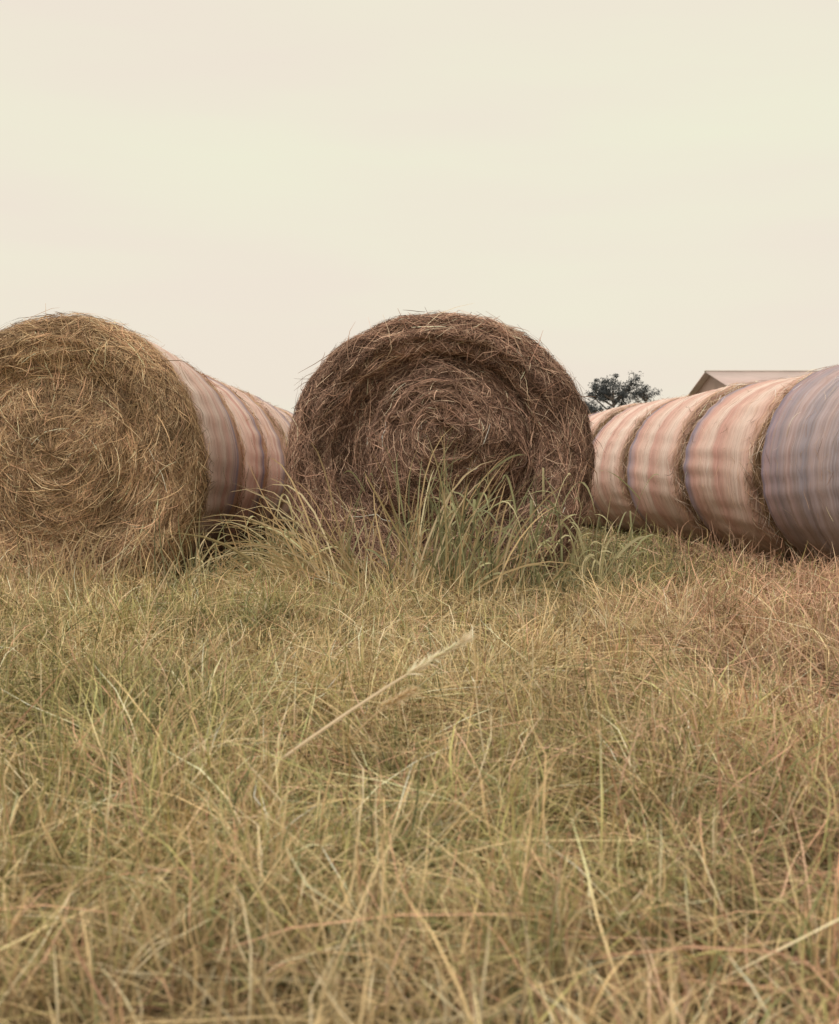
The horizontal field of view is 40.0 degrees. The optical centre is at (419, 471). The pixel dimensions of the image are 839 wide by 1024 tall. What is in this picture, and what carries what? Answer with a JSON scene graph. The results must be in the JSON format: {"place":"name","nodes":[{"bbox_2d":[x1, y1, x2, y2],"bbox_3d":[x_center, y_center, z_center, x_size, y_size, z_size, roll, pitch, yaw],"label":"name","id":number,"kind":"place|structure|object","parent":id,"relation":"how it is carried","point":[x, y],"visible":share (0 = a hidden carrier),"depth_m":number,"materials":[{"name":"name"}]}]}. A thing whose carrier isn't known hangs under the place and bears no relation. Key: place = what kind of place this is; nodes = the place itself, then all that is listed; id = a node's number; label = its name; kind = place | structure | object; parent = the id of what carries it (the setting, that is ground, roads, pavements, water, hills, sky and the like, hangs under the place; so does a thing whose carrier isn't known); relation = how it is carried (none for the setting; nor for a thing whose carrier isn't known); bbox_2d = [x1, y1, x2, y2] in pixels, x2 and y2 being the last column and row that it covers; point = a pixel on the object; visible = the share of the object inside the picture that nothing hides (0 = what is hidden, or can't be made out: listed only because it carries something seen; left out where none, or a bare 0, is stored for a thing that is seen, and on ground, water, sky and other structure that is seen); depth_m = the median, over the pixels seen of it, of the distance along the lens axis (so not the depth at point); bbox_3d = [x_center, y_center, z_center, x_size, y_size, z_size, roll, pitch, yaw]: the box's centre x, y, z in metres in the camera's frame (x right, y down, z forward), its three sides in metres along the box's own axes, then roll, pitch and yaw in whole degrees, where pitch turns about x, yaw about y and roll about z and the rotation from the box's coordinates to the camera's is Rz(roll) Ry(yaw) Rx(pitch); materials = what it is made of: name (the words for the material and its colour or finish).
{"place":"outdoors","nodes":[
{"label":"outdoors","id":0,"kind":"place"},
{"bbox_2d":[0,0,838,413],"label":"sky","id":1,"kind":"structure","parent":0,"point":[650,187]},
{"bbox_2d":[0,513,838,1023],"bbox_3d":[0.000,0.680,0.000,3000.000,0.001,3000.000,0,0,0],"label":"ground","id":2,"kind":"structure","parent":0,"point":[624,534],"depth_m":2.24,"materials":[{"name":"beige plant"}]},
{"bbox_2d":[0,308,245,590],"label":"hay bale","id":3,"kind":"object","parent":2,"relation":"on","point":[108,425],"visible":0.88,"depth_m":6.19,"materials":[{"name":"plant"}]},
{"bbox_2d":[175,355,267,564],"bbox_3d":[-1.953,-0.094,8.267,1.647,1.540,1.493,0,0,0],"label":"hay bale","id":4,"kind":"object","parent":2,"relation":"on","point":[253,449],"visible":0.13,"depth_m":8.34,"materials":[{"name":"plastic"}]},
{"bbox_2d":[218,379,286,550],"bbox_3d":[-1.954,-0.076,9.690,1.586,1.504,1.470,0,0,0],"label":"hay bale","id":5,"kind":"object","parent":2,"relation":"on","point":[273,444],"visible":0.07,"depth_m":9.67,"materials":[{"name":"plastic"}]},
{"bbox_2d":[225,383,291,542],"bbox_3d":[-1.962,-0.079,11.101,1.618,1.511,1.497,0,0,0],"label":"hay bale","id":6,"kind":"object","parent":2,"relation":"on","point":[279,420],"visible":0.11,"depth_m":10.68,"materials":[{"name":"plastic"}]},
{"bbox_2d":[265,401,293,532],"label":"hay bale","id":7,"kind":"object","parent":2,"relation":"on","point":[288,417],"visible":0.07,"depth_m":12.61,"materials":[{"name":"plant"}]},
{"bbox_2d":[274,405,294,527],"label":"hay bale","id":8,"kind":"object","parent":2,"relation":"on","point":[288,412],"visible":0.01,"depth_m":13.49,"materials":[{"name":"plant"}]},
{"bbox_2d":[0,427,838,812],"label":"tall weeds","id":9,"kind":"object","parent":2,"relation":"on","point":[446,555],"visible":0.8,"depth_m":5.44,"materials":[{"name":"plant"}]},
{"bbox_2d":[277,303,599,592],"bbox_3d":[0.090,-0.098,6.567,1.757,1.554,1.576,0,0,-3],"label":"hay bale","id":10,"kind":"object","parent":2,"relation":"on","point":[486,389],"visible":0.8,"depth_m":5.94,"materials":[{"name":"plant"}]},
{"bbox_2d":[585,398,603,413],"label":"tree","id":11,"kind":"object","parent":2,"relation":"on","point":[596,408],"visible":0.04,"depth_m":54.91,"materials":[{"name":"green plant"}]},
{"bbox_2d":[584,401,643,529],"bbox_3d":[2.485,-0.067,13.712,1.643,1.480,1.624,0,0,-7],"label":"hay bale","id":12,"kind":"object","parent":2,"relation":"on","point":[598,419],"visible":0.09,"depth_m":13.05,"materials":[{"name":"plastic"}]},
{"bbox_2d":[584,370,645,412],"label":"tree","id":13,"kind":"object","parent":2,"relation":"on","point":[605,394],"visible":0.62,"depth_m":50.01,"materials":[{"name":"green plant"}]},
{"bbox_2d":[590,395,687,536],"bbox_3d":[2.686,-0.061,12.164,1.639,1.467,1.633,0,0,-7],"label":"hay bale","id":14,"kind":"object","parent":2,"relation":"on","point":[614,437],"visible":0.21,"depth_m":11.90,"materials":[{"name":"plastic"}]},
{"bbox_2d":[624,383,661,403],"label":"tree","id":15,"kind":"object","parent":2,"relation":"on","point":[642,395],"visible":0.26,"depth_m":53.11,"materials":[{"name":"green plant"}]},
{"bbox_2d":[625,380,758,547],"bbox_3d":[2.872,-0.064,10.613,1.629,1.475,1.621,0,0,-7],"label":"hay bale","id":16,"kind":"object","parent":2,"relation":"on","point":[660,441],"visible":0.31,"depth_m":10.35,"materials":[{"name":"plastic"}]},
{"bbox_2d":[682,369,817,561],"bbox_3d":[3.056,-0.059,9.067,1.617,1.464,1.624,0,0,-7],"label":"hay bale","id":17,"kind":"object","parent":2,"relation":"on","point":[721,462],"visible":0.53,"depth_m":8.81,"materials":[{"name":"plastic"}]},
{"bbox_2d":[759,365,838,565],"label":"hay bale","id":18,"kind":"object","parent":2,"relation":"on","point":[799,473],"visible":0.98,"depth_m":7.58,"materials":[{"name":"plastic"}]},
{"bbox_2d":[688,370,819,395],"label":"barn","id":19,"kind":"structure","parent":0,"point":[708,380],"depth_m":63.19,"materials":[{"name":"grey metal"}]}
]}

